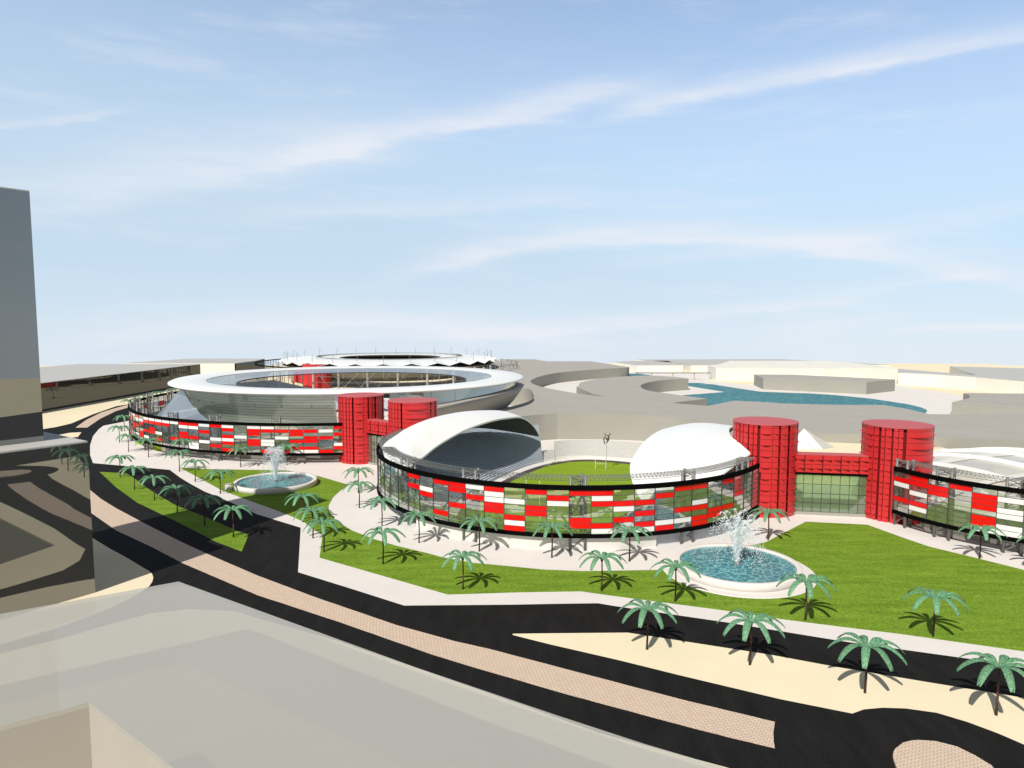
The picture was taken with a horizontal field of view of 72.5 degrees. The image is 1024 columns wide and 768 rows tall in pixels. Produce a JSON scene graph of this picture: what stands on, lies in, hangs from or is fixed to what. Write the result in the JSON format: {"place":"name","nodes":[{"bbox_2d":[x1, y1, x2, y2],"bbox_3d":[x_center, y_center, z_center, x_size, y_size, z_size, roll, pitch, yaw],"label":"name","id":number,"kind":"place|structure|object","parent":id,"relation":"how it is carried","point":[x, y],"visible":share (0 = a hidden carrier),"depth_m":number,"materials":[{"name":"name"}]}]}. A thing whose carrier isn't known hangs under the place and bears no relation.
{"place":"outdoors","nodes":[
{"label":"outdoors","id":0,"kind":"place"},
{"bbox_2d":[60,432,80,437],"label":"sand verge","id":1,"kind":"structure","parent":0,"point":[75,434],"depth_m":443.54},
{"bbox_2d":[0,539,152,644],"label":"sand verge","id":2,"kind":"structure","parent":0,"point":[119,578],"depth_m":177.91,"materials":[{"name":"sand"}]},
{"bbox_2d":[0,432,94,619],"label":"podium building","id":3,"kind":"structure","parent":2,"relation":"on","point":[46,550],"depth_m":172.28,"materials":[{"name":"mirror"}]},
{"bbox_2d":[0,187,43,445],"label":"tower block","id":4,"kind":"structure","parent":3,"relation":"on","point":[21,418],"depth_m":173.32,"materials":[{"name":"mirror"}]},
{"bbox_2d":[100,472,248,551],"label":"lawn","id":5,"kind":"structure","parent":0,"point":[143,495],"depth_m":258.27,"materials":[{"name":"green plant"}]},
{"bbox_2d":[104,454,135,476],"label":"palm tree","id":6,"kind":"object","parent":5,"relation":"on","point":[120,458],"visible":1,"depth_m":317.43,"materials":[{"name":"green plant"}]},
{"bbox_2d":[117,465,149,489],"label":"palm tree","id":7,"kind":"object","parent":5,"relation":"on","point":[133,469],"visible":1,"depth_m":292.87,"materials":[{"name":"green plant"}]},
{"bbox_2d":[137,474,170,499],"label":"palm tree","id":8,"kind":"object","parent":5,"relation":"on","point":[152,477],"visible":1,"depth_m":274.98,"materials":[{"name":"green plant"}]},
{"bbox_2d":[158,484,195,512],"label":"palm tree","id":9,"kind":"object","parent":5,"relation":"on","point":[173,486],"visible":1,"depth_m":257.37,"materials":[{"name":"green plant"}]},
{"bbox_2d":[184,494,223,524],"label":"palm tree","id":10,"kind":"object","parent":5,"relation":"on","point":[204,499],"visible":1,"depth_m":241.11,"materials":[{"name":"green plant"}]},
{"bbox_2d":[212,505,253,536],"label":"palm tree","id":11,"kind":"object","parent":5,"relation":"on","point":[228,509],"visible":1,"depth_m":227.83,"materials":[{"name":"green plant"}]},
{"bbox_2d":[289,411,387,440],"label":"stadium floor","id":12,"kind":"structure","parent":0,"point":[385,418],"depth_m":425.36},
{"bbox_2d":[159,366,523,437],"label":"ring stadium","id":13,"kind":"object","parent":12,"relation":"on","point":[263,401],"visible":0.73,"depth_m":399.31,"materials":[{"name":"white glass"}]},
{"bbox_2d":[0,609,726,767],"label":"low building roof","id":14,"kind":"object","parent":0,"point":[193,688],"visible":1,"depth_m":128.81,"materials":[{"name":"pale grey concrete"}]},
{"bbox_2d":[0,707,165,767],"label":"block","id":15,"kind":"structure","parent":14,"relation":"on","point":[88,737],"depth_m":94.91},
{"bbox_2d":[0,394,1023,767],"bbox_3d":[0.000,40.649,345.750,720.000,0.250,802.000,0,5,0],"label":"road","id":16,"kind":"structure","parent":0,"point":[808,736],"depth_m":152.54,"materials":[{"name":"asphalt"}]},
{"bbox_2d":[76,402,192,427],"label":"median strip","id":17,"kind":"object","parent":16,"relation":"on","point":[89,421],"visible":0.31,"depth_m":541.40,"materials":[{"name":"concrete"}]},
{"bbox_2d":[90,490,774,747],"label":"median strip","id":18,"kind":"object","parent":16,"relation":"on","point":[733,725],"visible":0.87,"depth_m":146.93,"materials":[{"name":"brick"}]},
{"bbox_2d":[893,740,992,767],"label":"roundabout island","id":19,"kind":"structure","parent":16,"relation":"on","point":[921,754],"depth_m":112.61,"materials":[{"name":"brick"}]},
{"bbox_2d":[0,0,1023,365],"label":"sky","id":20,"kind":"structure","parent":0,"point":[601,181],"materials":[{"name":"blue"}]},
{"bbox_2d":[40,366,1023,428],"bbox_3d":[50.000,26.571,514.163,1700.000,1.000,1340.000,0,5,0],"label":"ground","id":21,"kind":"structure","parent":0,"point":[60,416],"depth_m":667.37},
{"bbox_2d":[40,364,200,410],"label":"mirrored building","id":22,"kind":"structure","parent":21,"relation":"on","point":[63,386],"depth_m":665.32,"materials":[{"name":"mirror"}]},
{"bbox_2d":[123,359,264,378],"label":"building","id":23,"kind":"structure","parent":21,"relation":"on","point":[214,365],"depth_m":909.96,"materials":[{"name":"mirror"}]},
{"bbox_2d":[291,363,330,388],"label":"drum tower","id":24,"kind":"structure","parent":21,"relation":"on","point":[306,380],"depth_m":754.30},
{"bbox_2d":[254,347,517,388],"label":"stadium","id":25,"kind":"object","parent":21,"relation":"on","point":[416,359],"visible":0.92,"depth_m":781.00,"materials":[{"name":"white metal"}]},
{"bbox_2d":[484,359,1023,448],"bbox_3d":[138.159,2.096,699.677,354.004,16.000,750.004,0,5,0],"label":"mall","id":26,"kind":"structure","parent":21,"relation":"on","point":[617,402],"depth_m":427.58},
{"bbox_2d":[542,449,554,461],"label":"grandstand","id":27,"kind":"object","parent":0,"point":[548,455],"visible":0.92,"depth_m":360.32},
{"bbox_2d":[457,460,643,533],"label":"running track","id":28,"kind":"structure","parent":0,"point":[631,513],"depth_m":310.21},
{"bbox_2d":[469,461,639,532],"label":"pitch","id":29,"kind":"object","parent":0,"point":[568,469],"visible":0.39,"depth_m":286.31,"materials":[{"name":"plant"}]},
{"bbox_2d":[450,461,636,531],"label":"pitch markings","id":30,"kind":"object","parent":29,"relation":"on","point":[545,503],"visible":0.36,"depth_m":274.90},
{"bbox_2d":[90,398,1023,667],"bbox_3d":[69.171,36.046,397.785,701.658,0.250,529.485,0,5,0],"label":"pavement","id":31,"kind":"structure","parent":0,"point":[352,510],"depth_m":223.01,"materials":[{"name":"concrete"}]},
{"bbox_2d":[108,425,129,441],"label":"palm tree","id":32,"kind":"object","parent":31,"relation":"on","point":[120,427],"visible":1,"depth_m":411.77,"materials":[{"name":"green plant"}]},
{"bbox_2d":[116,433,140,451],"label":"palm tree","id":33,"kind":"object","parent":31,"relation":"on","point":[128,435],"visible":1,"depth_m":381.64,"materials":[{"name":"green plant"}]},
{"bbox_2d":[142,408,153,450],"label":"lattice tower","id":34,"kind":"structure","parent":31,"relation":"on","point":[146,424],"depth_m":387.59,"materials":[{"name":"grey metal"}]},
{"bbox_2d":[128,391,343,455],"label":"panel screen","id":35,"kind":"object","parent":34,"relation":"attached to","point":[255,429],"visible":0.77,"depth_m":353.03,"materials":[{"name":"glass"}]},
{"bbox_2d":[135,438,161,456],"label":"palm tree","id":36,"kind":"object","parent":31,"relation":"on","point":[145,439],"visible":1,"depth_m":365.59,"materials":[{"name":"green plant"}]},
{"bbox_2d":[146,392,153,414],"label":"lattice tower","id":37,"kind":"structure","parent":31,"relation":"on","point":[149,406],"depth_m":472.89,"materials":[{"name":"grey metal"}]},
{"bbox_2d":[153,432,170,449],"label":"grass mound","id":38,"kind":"object","parent":31,"relation":"on","point":[157,447],"depth_m":388.02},
{"bbox_2d":[167,388,173,412],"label":"lattice tower","id":39,"kind":"structure","parent":31,"relation":"on","point":[171,399],"depth_m":501.63,"materials":[{"name":"grey metal"}]},
{"bbox_2d":[141,408,203,450],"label":"terrace walk","id":40,"kind":"structure","parent":31,"relation":"on","point":[192,414],"depth_m":432.19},
{"bbox_2d":[167,412,179,455],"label":"lattice tower","id":41,"kind":"structure","parent":31,"relation":"on","point":[173,415],"depth_m":370.87,"materials":[{"name":"grey metal"}]},
{"bbox_2d":[164,449,193,471],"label":"palm tree","id":42,"kind":"object","parent":31,"relation":"on","point":[173,452],"visible":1,"depth_m":330.43,"materials":[{"name":"green plant"}]},
{"bbox_2d":[169,438,194,457],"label":"palm tree","id":43,"kind":"object","parent":31,"relation":"on","point":[181,440],"visible":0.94,"depth_m":361.67,"materials":[{"name":"green plant"}]},
{"bbox_2d":[180,459,209,481],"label":"palm tree","id":44,"kind":"object","parent":31,"relation":"on","point":[193,461],"visible":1,"depth_m":307.30,"materials":[{"name":"green plant"}]},
{"bbox_2d":[209,415,222,460],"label":"lattice tower","id":45,"kind":"structure","parent":31,"relation":"on","point":[218,432],"depth_m":357.39,"materials":[{"name":"grey metal"}]},
{"bbox_2d":[204,469,235,493],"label":"palm tree","id":46,"kind":"object","parent":31,"relation":"on","point":[221,472],"visible":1,"depth_m":286.50,"materials":[{"name":"green plant"}]},
{"bbox_2d":[227,447,252,466],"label":"palm tree","id":47,"kind":"object","parent":31,"relation":"on","point":[240,449],"visible":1,"depth_m":340.31,"materials":[{"name":"green plant"}]},
{"bbox_2d":[149,425,338,459],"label":"plinth wall","id":48,"kind":"structure","parent":31,"relation":"on","point":[322,446],"depth_m":362.18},
{"bbox_2d":[270,416,281,463],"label":"lattice tower","id":49,"kind":"structure","parent":31,"relation":"on","point":[279,427],"depth_m":349.77,"materials":[{"name":"grey metal"}]},
{"bbox_2d":[276,444,299,464],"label":"palm tree","id":50,"kind":"object","parent":31,"relation":"on","point":[286,446],"visible":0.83,"depth_m":345.48,"materials":[{"name":"green plant"}]},
{"bbox_2d":[284,492,320,521],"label":"palm tree","id":51,"kind":"object","parent":31,"relation":"on","point":[304,495],"visible":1,"depth_m":244.85,"materials":[{"name":"green plant"}]},
{"bbox_2d":[293,506,332,537],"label":"palm tree","id":52,"kind":"object","parent":31,"relation":"on","point":[314,510],"visible":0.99,"depth_m":226.46,"materials":[{"name":"green plant"}]},
{"bbox_2d":[341,467,373,492],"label":"palm tree","id":53,"kind":"object","parent":31,"relation":"on","point":[357,470],"visible":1,"depth_m":288.04,"materials":[{"name":"green plant"}]},
{"bbox_2d":[342,480,375,507],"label":"palm tree","id":54,"kind":"object","parent":31,"relation":"on","point":[357,483],"visible":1,"depth_m":264.11,"materials":[{"name":"green plant"}]},
{"bbox_2d":[337,392,384,463],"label":"drum tower","id":55,"kind":"structure","parent":31,"relation":"on","point":[356,410],"depth_m":348.38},
{"bbox_2d":[366,418,388,467],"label":"gate","id":56,"kind":"structure","parent":31,"relation":"on","point":[376,427],"depth_m":343.48,"materials":[{"name":"red metal"}]},
{"bbox_2d":[364,496,400,525],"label":"palm tree","id":57,"kind":"object","parent":31,"relation":"on","point":[382,501],"visible":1,"depth_m":239.65,"materials":[{"name":"green plant"}]},
{"bbox_2d":[380,436,390,491],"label":"lattice tower","id":58,"kind":"structure","parent":31,"relation":"on","point":[381,450],"depth_m":288.49,"materials":[{"name":"grey metal"}]},
{"bbox_2d":[400,456,416,524],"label":"lattice tower","id":59,"kind":"structure","parent":31,"relation":"on","point":[414,501],"depth_m":245.38,"materials":[{"name":"grey metal"}]},
{"bbox_2d":[387,397,437,435],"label":"drum tower","id":60,"kind":"structure","parent":31,"relation":"on","point":[404,413],"depth_m":322.51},
{"bbox_2d":[400,510,438,542],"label":"palm tree","id":61,"kind":"object","parent":31,"relation":"on","point":[421,514],"visible":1,"depth_m":222.47,"materials":[{"name":"green plant"}]},
{"bbox_2d":[391,425,542,514],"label":"grandstand","id":62,"kind":"object","parent":31,"relation":"on","point":[493,450],"visible":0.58,"depth_m":328.17},
{"bbox_2d":[382,410,538,499],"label":"shell roof","id":63,"kind":"structure","parent":62,"relation":"on","point":[422,439],"depth_m":292.42,"materials":[{"name":"metal"}]},
{"bbox_2d":[462,468,479,542],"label":"lattice tower","id":64,"kind":"structure","parent":31,"relation":"on","point":[476,492],"depth_m":225.02,"materials":[{"name":"grey metal"}]},
{"bbox_2d":[376,429,759,537],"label":"panel screen","id":65,"kind":"object","parent":64,"relation":"attached to","point":[494,499],"visible":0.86,"depth_m":219.96,"materials":[{"name":"red metal"}]},
{"bbox_2d":[459,515,500,551],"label":"palm tree","id":66,"kind":"object","parent":31,"relation":"on","point":[479,521],"visible":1,"depth_m":213.12,"materials":[{"name":"green plant"}]},
{"bbox_2d":[416,518,655,549],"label":"plinth wall","id":67,"kind":"structure","parent":31,"relation":"on","point":[539,542],"depth_m":218.46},
{"bbox_2d":[530,521,574,557],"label":"palm tree","id":68,"kind":"object","parent":31,"relation":"on","point":[552,525],"visible":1,"depth_m":207.35,"materials":[{"name":"green plant"}]},
{"bbox_2d":[569,473,586,550],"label":"lattice tower","id":69,"kind":"structure","parent":31,"relation":"on","point":[582,498],"depth_m":215.37,"materials":[{"name":"grey metal"}]},
{"bbox_2d":[554,440,641,460],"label":"wall","id":70,"kind":"structure","parent":31,"relation":"on","point":[616,450],"depth_m":364.92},
{"bbox_2d":[608,524,651,561],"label":"palm tree","id":71,"kind":"object","parent":31,"relation":"on","point":[632,530],"visible":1,"depth_m":203.88,"materials":[{"name":"green plant"}]},
{"bbox_2d":[680,468,695,543],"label":"lattice tower","id":72,"kind":"structure","parent":31,"relation":"on","point":[683,474],"depth_m":222.38,"materials":[{"name":"grey metal"}]},
{"bbox_2d":[630,469,757,544],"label":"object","id":73,"kind":"object","parent":31,"relation":"on","point":[675,537],"visible":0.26,"depth_m":228.11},
{"bbox_2d":[630,423,749,499],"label":"shell roof","id":74,"kind":"structure","parent":73,"relation":"on","point":[686,446],"depth_m":254.39,"materials":[{"name":"metal"}]},
{"bbox_2d":[735,458,748,524],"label":"lattice tower","id":75,"kind":"structure","parent":31,"relation":"on","point":[743,464],"depth_m":241.14,"materials":[{"name":"grey metal"}]},
{"bbox_2d":[731,416,799,517],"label":"drum tower","id":76,"kind":"structure","parent":31,"relation":"on","point":[770,444],"depth_m":252.04,"materials":[{"name":"metal"}]},
{"bbox_2d":[748,507,789,539],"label":"palm tree","id":77,"kind":"object","parent":31,"relation":"on","point":[767,512],"visible":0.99,"depth_m":224.63,"materials":[{"name":"green plant"}]},
{"bbox_2d":[794,452,869,516],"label":"gate","id":78,"kind":"structure","parent":31,"relation":"on","point":[833,464],"depth_m":253.81,"materials":[{"name":"red metal cladding"},{"name":"glass"}]},
{"bbox_2d":[857,419,935,524],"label":"drum tower","id":79,"kind":"structure","parent":31,"relation":"on","point":[885,443],"depth_m":245.98,"materials":[{"name":"metal"}]},
{"bbox_2d":[893,458,914,527],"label":"lattice tower","id":80,"kind":"structure","parent":31,"relation":"on","point":[908,466],"depth_m":241.07,"materials":[{"name":"grey metal"}]},
{"bbox_2d":[892,461,1023,543],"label":"panel screen","id":81,"kind":"object","parent":80,"relation":"attached to","point":[984,502],"visible":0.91,"depth_m":220.06,"materials":[{"name":"red metal"}]},
{"bbox_2d":[932,467,956,540],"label":"lattice tower","id":82,"kind":"structure","parent":31,"relation":"on","point":[952,474],"depth_m":227.25,"materials":[{"name":"grey metal"}]},
{"bbox_2d":[920,500,1017,547],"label":"plinth wall","id":83,"kind":"structure","parent":31,"relation":"on","point":[962,514],"depth_m":229.67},
{"bbox_2d":[956,523,1006,558],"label":"palm tree","id":84,"kind":"object","parent":31,"relation":"on","point":[984,529],"visible":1,"depth_m":207.00,"materials":[{"name":"green plant"}]},
{"bbox_2d":[1001,477,1023,555],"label":"lattice tower","id":85,"kind":"structure","parent":31,"relation":"on","point":[1020,548],"depth_m":212.23,"materials":[{"name":"grey metal"}]},
{"bbox_2d":[181,468,1023,650],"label":"lawn","id":86,"kind":"structure","parent":0,"point":[873,575],"depth_m":191.45,"materials":[{"name":"green plant"}]},
{"bbox_2d":[225,446,316,494],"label":"fountain","id":87,"kind":"object","parent":86,"relation":"on","point":[274,481],"visible":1,"depth_m":301.15,"materials":[{"name":"liquid"}]},
{"bbox_2d":[302,517,344,551],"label":"palm tree","id":88,"kind":"object","parent":86,"relation":"on","point":[321,521],"visible":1,"depth_m":212.44,"materials":[{"name":"green plant"}]},
{"bbox_2d":[360,526,405,563],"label":"palm tree","id":89,"kind":"object","parent":86,"relation":"on","point":[376,531],"visible":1,"depth_m":201.51,"materials":[{"name":"green plant"}]},
{"bbox_2d":[440,550,486,588],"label":"palm tree","id":90,"kind":"object","parent":86,"relation":"on","point":[463,555],"visible":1,"depth_m":182.42,"materials":[{"name":"green plant"}]},
{"bbox_2d":[579,550,626,590],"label":"palm tree","id":91,"kind":"object","parent":86,"relation":"on","point":[605,556],"visible":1,"depth_m":181.30,"materials":[{"name":"green plant"}]},
{"bbox_2d":[650,558,701,601],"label":"palm tree","id":92,"kind":"object","parent":86,"relation":"on","point":[675,565],"visible":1,"depth_m":174.38,"materials":[{"name":"green plant"}]},
{"bbox_2d":[661,508,815,598],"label":"fountain","id":93,"kind":"object","parent":86,"relation":"on","point":[738,568],"visible":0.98,"depth_m":195.39,"materials":[{"name":"liquid"}]},
{"bbox_2d":[776,572,837,619],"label":"palm tree","id":94,"kind":"object","parent":86,"relation":"on","point":[810,580],"visible":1,"depth_m":163.15,"materials":[{"name":"green plant"}]},
{"bbox_2d":[901,587,969,636],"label":"palm tree","id":95,"kind":"object","parent":86,"relation":"on","point":[940,594],"visible":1,"depth_m":154.44,"materials":[{"name":"green plant"}]},
{"bbox_2d":[543,363,962,413],"bbox_3d":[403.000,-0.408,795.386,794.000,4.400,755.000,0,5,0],"label":"plaza","id":96,"kind":"structure","parent":0,"point":[932,402],"depth_m":670.04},
{"bbox_2d":[613,361,682,371],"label":"building","id":97,"kind":"structure","parent":96,"relation":"on","point":[649,366],"depth_m":952.04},
{"bbox_2d":[635,372,694,379],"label":"footbridge","id":98,"kind":"object","parent":96,"relation":"on","point":[666,372],"visible":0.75,"depth_m":824.95,"materials":[{"name":"metal"}]},
{"bbox_2d":[636,359,889,371],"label":"building","id":99,"kind":"structure","parent":96,"relation":"on","point":[695,365],"depth_m":1040.72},
{"bbox_2d":[707,361,897,380],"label":"building","id":100,"kind":"structure","parent":96,"relation":"on","point":[737,371],"depth_m":809.93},
{"bbox_2d":[754,374,894,393],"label":"building","id":101,"kind":"structure","parent":96,"relation":"on","point":[830,384],"depth_m":678.72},
{"bbox_2d":[898,366,1023,393],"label":"building","id":102,"kind":"structure","parent":96,"relation":"on","point":[999,380],"depth_m":721.30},
{"bbox_2d":[513,633,1023,743],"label":"sand verge","id":103,"kind":"structure","parent":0,"point":[814,684],"depth_m":137.49,"materials":[{"name":"sand"}]},
{"bbox_2d":[617,599,678,649],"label":"palm tree","id":104,"kind":"object","parent":103,"relation":"on","point":[645,609],"visible":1,"depth_m":148.32,"materials":[{"name":"green plant"}]},
{"bbox_2d":[717,609,785,664],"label":"palm tree","id":105,"kind":"object","parent":103,"relation":"on","point":[758,618],"visible":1,"depth_m":141.60,"materials":[{"name":"green plant"}]},
{"bbox_2d":[828,632,906,692],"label":"palm tree","id":106,"kind":"object","parent":103,"relation":"on","point":[875,643],"visible":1,"depth_m":130.72,"materials":[{"name":"green plant"}]},
{"bbox_2d":[956,652,1023,715],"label":"palm tree","id":107,"kind":"object","parent":103,"relation":"on","point":[1005,663],"visible":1,"depth_m":124.32,"materials":[{"name":"green plant"}]},
{"bbox_2d":[682,384,926,412],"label":"lagoon","id":108,"kind":"structure","parent":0,"point":[727,394],"depth_m":614.96,"materials":[{"name":"liquid"}]},
{"bbox_2d":[612,364,1023,395],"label":"sand field","id":109,"kind":"structure","parent":0,"point":[944,368],"depth_m":986.10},
{"bbox_2d":[797,442,946,483],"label":"sand terrace","id":110,"kind":"structure","parent":0,"point":[840,448],"depth_m":306.51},
{"bbox_2d":[798,429,832,448],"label":"pyramid tent","id":111,"kind":"object","parent":110,"relation":"on","point":[807,439],"visible":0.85,"depth_m":329.50,"materials":[{"name":"fabric"}]},
{"bbox_2d":[851,447,1023,516],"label":"ribbed arena","id":112,"kind":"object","parent":110,"relation":"on","point":[1000,462],"visible":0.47,"depth_m":260.45,"materials":[{"name":"fabric"}]},
{"bbox_2d":[951,393,1023,413],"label":"building","id":113,"kind":"structure","parent":0,"point":[991,403],"depth_m":504.29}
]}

